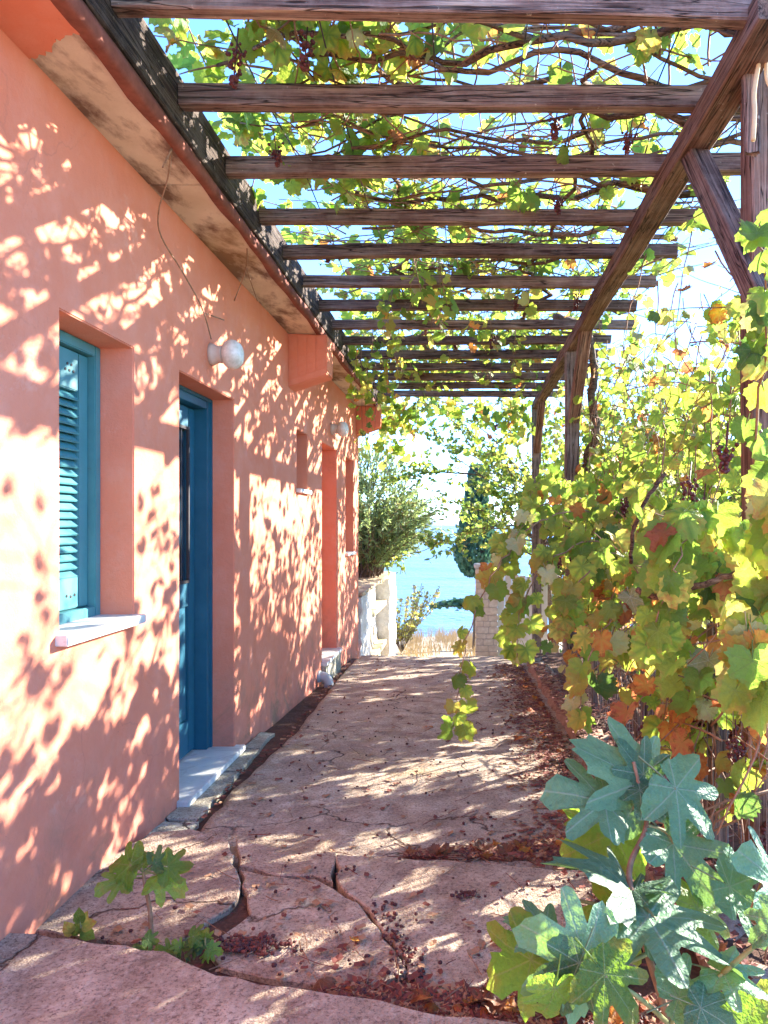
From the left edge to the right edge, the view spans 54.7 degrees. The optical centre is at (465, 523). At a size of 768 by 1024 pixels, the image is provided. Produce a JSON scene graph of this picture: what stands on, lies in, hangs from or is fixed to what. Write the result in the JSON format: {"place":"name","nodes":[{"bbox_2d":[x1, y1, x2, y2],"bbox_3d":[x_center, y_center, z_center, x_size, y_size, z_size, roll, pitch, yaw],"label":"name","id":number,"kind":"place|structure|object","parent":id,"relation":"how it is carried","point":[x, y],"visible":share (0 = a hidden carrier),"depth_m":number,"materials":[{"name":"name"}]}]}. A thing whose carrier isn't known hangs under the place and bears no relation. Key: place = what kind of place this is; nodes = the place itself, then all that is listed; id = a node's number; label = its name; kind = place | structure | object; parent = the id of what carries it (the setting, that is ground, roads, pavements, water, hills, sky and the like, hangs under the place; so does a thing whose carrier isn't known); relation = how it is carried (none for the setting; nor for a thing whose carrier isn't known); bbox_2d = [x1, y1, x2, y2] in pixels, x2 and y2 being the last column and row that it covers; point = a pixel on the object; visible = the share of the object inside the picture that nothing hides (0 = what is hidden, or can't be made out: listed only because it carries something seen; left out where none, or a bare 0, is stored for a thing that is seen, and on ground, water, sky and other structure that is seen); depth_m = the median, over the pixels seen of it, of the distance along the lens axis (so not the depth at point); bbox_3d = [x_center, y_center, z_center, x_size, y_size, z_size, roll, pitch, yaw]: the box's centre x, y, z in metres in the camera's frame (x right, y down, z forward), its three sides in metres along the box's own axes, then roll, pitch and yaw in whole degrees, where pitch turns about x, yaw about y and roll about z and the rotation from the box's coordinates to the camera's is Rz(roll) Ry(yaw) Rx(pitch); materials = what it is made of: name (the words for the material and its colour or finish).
{"place":"outdoors","nodes":[
{"label":"outdoors","id":0,"kind":"place"},
{"bbox_2d":[0,655,636,1023],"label":"path","id":1,"kind":"structure","parent":0,"point":[50,973],"depth_m":2.84,"materials":[{"name":"concrete"}]},
{"bbox_2d":[210,927,303,957],"bbox_3d":[-0.674,1.348,2.370,0.320,0.022,0.170,0,0,0],"label":"raisin heap","id":2,"kind":"object","parent":1,"relation":"on","point":[242,945],"visible":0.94,"depth_m":2.35,"materials":[{"name":"red plant"}]},
{"bbox_2d":[100,659,650,1023],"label":"scattered raisins","id":3,"kind":"object","parent":1,"relation":"on","point":[474,1005],"visible":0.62,"depth_m":2.69,"materials":[{"name":"brown food"}]},
{"bbox_2d":[113,658,646,978],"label":"leaf scraps","id":4,"kind":"object","parent":1,"relation":"on","point":[367,960],"visible":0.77,"depth_m":2.62,"materials":[{"name":"brown plant"}]},
{"bbox_2d":[371,900,424,984],"bbox_3d":[-0.208,1.354,2.369,0.117,0.017,0.577,0,0,-17],"label":"raisin heap","id":5,"kind":"object","parent":1,"relation":"on","point":[420,970],"visible":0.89,"depth_m":2.35,"materials":[{"name":"plant"}]},
{"bbox_2d":[114,659,734,1023],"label":"twigs","id":6,"kind":"object","parent":1,"relation":"on","point":[417,1006],"visible":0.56,"depth_m":3.07,"materials":[{"name":"brown wood"}]},
{"bbox_2d":[187,663,767,1023],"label":"leaf litter","id":7,"kind":"object","parent":1,"relation":"on","point":[399,989],"visible":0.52,"depth_m":3.20,"materials":[{"name":"brown plant"}]},
{"bbox_2d":[313,662,756,1023],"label":"fallen leaves","id":8,"kind":"object","parent":1,"relation":"on","point":[497,1004],"visible":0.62,"depth_m":2.14,"materials":[{"name":"red plant"}]},
{"bbox_2d":[486,716,767,1023],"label":"fig sapling","id":9,"kind":"object","parent":1,"relation":"on","point":[577,967],"visible":1,"depth_m":1.79,"materials":[{"name":"plant"}]},
{"bbox_2d":[527,657,767,1017],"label":"kerb","id":10,"kind":"structure","parent":1,"relation":"on","point":[732,925],"depth_m":4.85,"materials":[{"name":"stone"}]},
{"bbox_2d":[172,658,700,1014],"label":"soil","id":11,"kind":"structure","parent":0,"point":[281,727],"depth_m":3.64,"materials":[{"name":"brown soil"}]},
{"bbox_2d":[62,907,96,940],"bbox_3d":[-1.238,1.284,2.359,0.108,0.104,0.022,0,0,0],"label":"weed","id":12,"kind":"object","parent":11,"relation":"on","point":[82,926],"visible":1,"depth_m":2.36,"materials":[{"name":"green plant"}]},
{"bbox_2d":[94,840,193,933],"bbox_3d":[-1.020,1.174,2.347,0.293,0.306,0.141,0,0,0],"label":"fig sapling","id":13,"kind":"object","parent":11,"relation":"on","point":[168,867],"visible":0.98,"depth_m":2.33,"materials":[{"name":"plant"}]},
{"bbox_2d":[131,924,223,963],"bbox_3d":[-0.891,1.307,2.274,0.282,0.130,0.067,0,0,0],"label":"weed","id":14,"kind":"object","parent":11,"relation":"on","point":[196,942],"visible":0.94,"depth_m":2.27,"materials":[{"name":"green plant"}]},
{"bbox_2d":[143,18,740,523],"label":"sky","id":15,"kind":"structure","parent":0,"point":[714,274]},
{"bbox_2d":[430,519,458,524],"bbox_3d":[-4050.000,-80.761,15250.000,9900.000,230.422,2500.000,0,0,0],"label":"hills","id":16,"kind":"structure","parent":0,"point":[442,522],"depth_m":14329.62,"materials":[{"name":"white"}]},
{"bbox_2d":[369,623,562,656],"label":"ground","id":17,"kind":"structure","parent":0,"point":[373,637],"depth_m":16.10,"materials":[{"name":"beige plant"}]},
{"bbox_2d":[0,0,381,940],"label":"pink house","id":18,"kind":"structure","parent":17,"relation":"on","point":[178,570],"depth_m":3.19,"materials":[{"name":"pink paint"}]},
{"bbox_2d":[55,329,145,646],"bbox_3d":[-1.567,-0.163,2.897,0.345,1.190,0.635,0,0,0],"label":"window","id":19,"kind":"structure","parent":18,"relation":"in","point":[80,618],"depth_m":3.06,"materials":[{"name":"paint"}]},
{"bbox_2d":[179,404,193,759],"bbox_3d":[-1.676,0.339,4.135,0.048,2.068,0.730,0,0,0],"label":"door","id":20,"kind":"structure","parent":18,"relation":"in","point":[186,415],"depth_m":4.39,"materials":[{"name":"blue paint"}]},
{"bbox_2d":[157,148,257,338],"bbox_3d":[-1.305,-1.292,3.842,0.216,0.554,1.770,0,0,0],"label":"dry tendril","id":21,"kind":"object","parent":18,"relation":"hanging from","point":[169,153],"visible":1,"depth_m":3.57,"materials":[{"name":"plant"}]},
{"bbox_2d":[207,339,243,369],"bbox_3d":[-1.349,-0.955,4.160,0.181,0.167,0.167,0,0,0],"label":"wall lamp","id":22,"kind":"object","parent":18,"relation":"attached to","point":[229,354],"visible":1,"depth_m":4.11,"materials":[{"name":"ceramic"}]},
{"bbox_2d":[296,488,311,493],"bbox_3d":[-1.569,-0.534,6.475,0.337,0.538,0.450,0,0,0],"label":"window","id":23,"kind":"structure","parent":18,"relation":"in","point":[298,490],"depth_m":6.35,"materials":[{"name":"blue paint"}]},
{"bbox_2d":[317,671,333,687],"bbox_3d":[-1.388,1.532,7.170,0.206,0.200,0.113,0,0,0],"label":"drain pipe","id":24,"kind":"object","parent":18,"relation":"attached to","point":[325,678],"visible":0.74,"depth_m":7.13,"materials":[{"name":"grey plastic"}]},
{"bbox_2d":[330,421,347,436],"bbox_3d":[-1.349,-1.010,7.870,0.181,0.167,0.167,0,0,0],"label":"wall lamp","id":25,"kind":"object","parent":18,"relation":"attached to","point":[340,429],"visible":1,"depth_m":7.82,"materials":[{"name":"ceramic"}]},
{"bbox_2d":[345,551,356,555],"bbox_3d":[-1.569,-0.204,9.110,0.337,1.188,0.640,0,0,0],"label":"window","id":26,"kind":"structure","parent":18,"relation":"in","point":[348,553],"depth_m":9.04,"materials":[{"name":"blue paint"}]},
{"bbox_2d":[358,571,396,657],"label":"whitewashed wall","id":27,"kind":"structure","parent":17,"relation":"on","point":[377,602],"depth_m":12.91,"materials":[{"name":"white paint"}]},
{"bbox_2d":[358,438,467,577],"bbox_3d":[-1.901,-0.279,13.072,3.908,2.534,4.158,0,0,0],"label":"oleander bush","id":28,"kind":"object","parent":27,"relation":"on","point":[386,529],"visible":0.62,"depth_m":12.54,"materials":[{"name":"green plant"}]},
{"bbox_2d":[396,581,439,652],"bbox_3d":[-1.393,1.970,15.998,1.781,1.690,1.613,0,0,26],"label":"dry shrub","id":29,"kind":"object","parent":17,"relation":"on","point":[405,633],"visible":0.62,"depth_m":15.88,"materials":[{"name":"yellow plant"}]},
{"bbox_2d":[428,462,494,648],"bbox_3d":[-0.052,0.811,17.011,1.613,4.461,1.066,0,0,0],"label":"cypress","id":30,"kind":"object","parent":17,"relation":"on","point":[466,567],"visible":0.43,"depth_m":16.75,"materials":[{"name":"green plant"}]},
{"bbox_2d":[474,563,497,656],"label":"stone pillar","id":31,"kind":"structure","parent":17,"relation":"on","point":[486,630],"depth_m":10.85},
{"bbox_2d":[366,361,673,652],"bbox_3d":[1.215,-0.262,12.240,5.224,5.458,5.139,0,0,-29],"label":"almond tree","id":32,"kind":"object","parent":17,"relation":"on","point":[510,476],"visible":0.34,"depth_m":11.94,"materials":[{"name":"green plant"}]},
{"bbox_2d":[498,575,547,656],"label":"wall","id":33,"kind":"structure","parent":17,"relation":"on","point":[509,581],"depth_m":10.94,"materials":[{"name":"stone"}]},
{"bbox_2d":[524,538,634,652],"bbox_3d":[2.378,1.335,14.499,2.942,2.949,2.750,0,0,-28],"label":"bush","id":34,"kind":"object","parent":17,"relation":"on","point":[528,546],"visible":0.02,"depth_m":14.54,"materials":[{"name":"green plant"}]},
{"bbox_2d":[619,356,740,520],"bbox_3d":[3.188,-0.214,9.439,3.734,4.512,3.326,0,0,-41],"label":"almond tree","id":35,"kind":"object","parent":17,"relation":"on","point":[677,376],"visible":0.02,"depth_m":9.25,"materials":[{"name":"green plant"}]},
{"bbox_2d":[660,445,741,642],"bbox_3d":[2.698,0.357,8.279,2.415,2.857,2.358,0,0,40],"label":"bush","id":36,"kind":"object","parent":17,"relation":"on","point":[733,501],"visible":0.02,"depth_m":7.93,"materials":[{"name":"green plant"}]},
{"bbox_2d":[719,489,741,515],"bbox_3d":[3.438,0.415,5.873,2.706,2.899,2.236,0,0,20],"label":"bush","id":37,"kind":"object","parent":17,"relation":"on","point":[737,495],"visible":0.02,"depth_m":6.21,"materials":[{"name":"green plant"}]},
{"bbox_2d":[450,889,486,898],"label":"dry leaves","id":38,"kind":"object","parent":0,"point":[472,893],"visible":1,"depth_m":2.67,"materials":[{"name":"brown plant"}]},
{"bbox_2d":[384,524,630,637],"bbox_3d":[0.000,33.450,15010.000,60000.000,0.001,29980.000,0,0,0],"label":"sea","id":39,"kind":"structure","parent":0,"point":[449,578],"depth_m":417.42,"materials":[{"name":"liquid"}]},
{"bbox_2d":[534,652,767,965],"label":"soil bed","id":40,"kind":"object","parent":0,"point":[554,661],"visible":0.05,"depth_m":5.09,"materials":[{"name":"brown soil"}]},
{"bbox_2d":[83,0,767,889],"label":"pergola","id":41,"kind":"object","parent":40,"relation":"on","point":[717,102],"visible":0.8,"depth_m":3.46,"materials":[{"name":"wood"}]},
{"bbox_2d":[148,18,741,568],"bbox_3d":[0.762,-0.338,6.277,4.630,3.668,8.804,0,0,0],"label":"grapevine","id":42,"kind":"object","parent":41,"relation":"on","point":[394,56],"visible":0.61,"depth_m":4.00,"materials":[{"name":"green plant"}]},
{"bbox_2d":[751,63,767,141],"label":"rope","id":43,"kind":"object","parent":41,"relation":"hanging from","point":[754,105],"visible":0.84,"depth_m":2.50,"materials":[{"name":"beige fabric"}]},
{"bbox_2d":[437,199,767,962],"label":"grapevine","id":44,"kind":"object","parent":40,"relation":"on","point":[673,577],"visible":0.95,"depth_m":2.77,"materials":[{"name":"green plant"}]},
{"bbox_2d":[562,586,767,884],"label":"wire fence","id":45,"kind":"object","parent":40,"relation":"on","point":[723,835],"visible":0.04,"depth_m":3.03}
]}

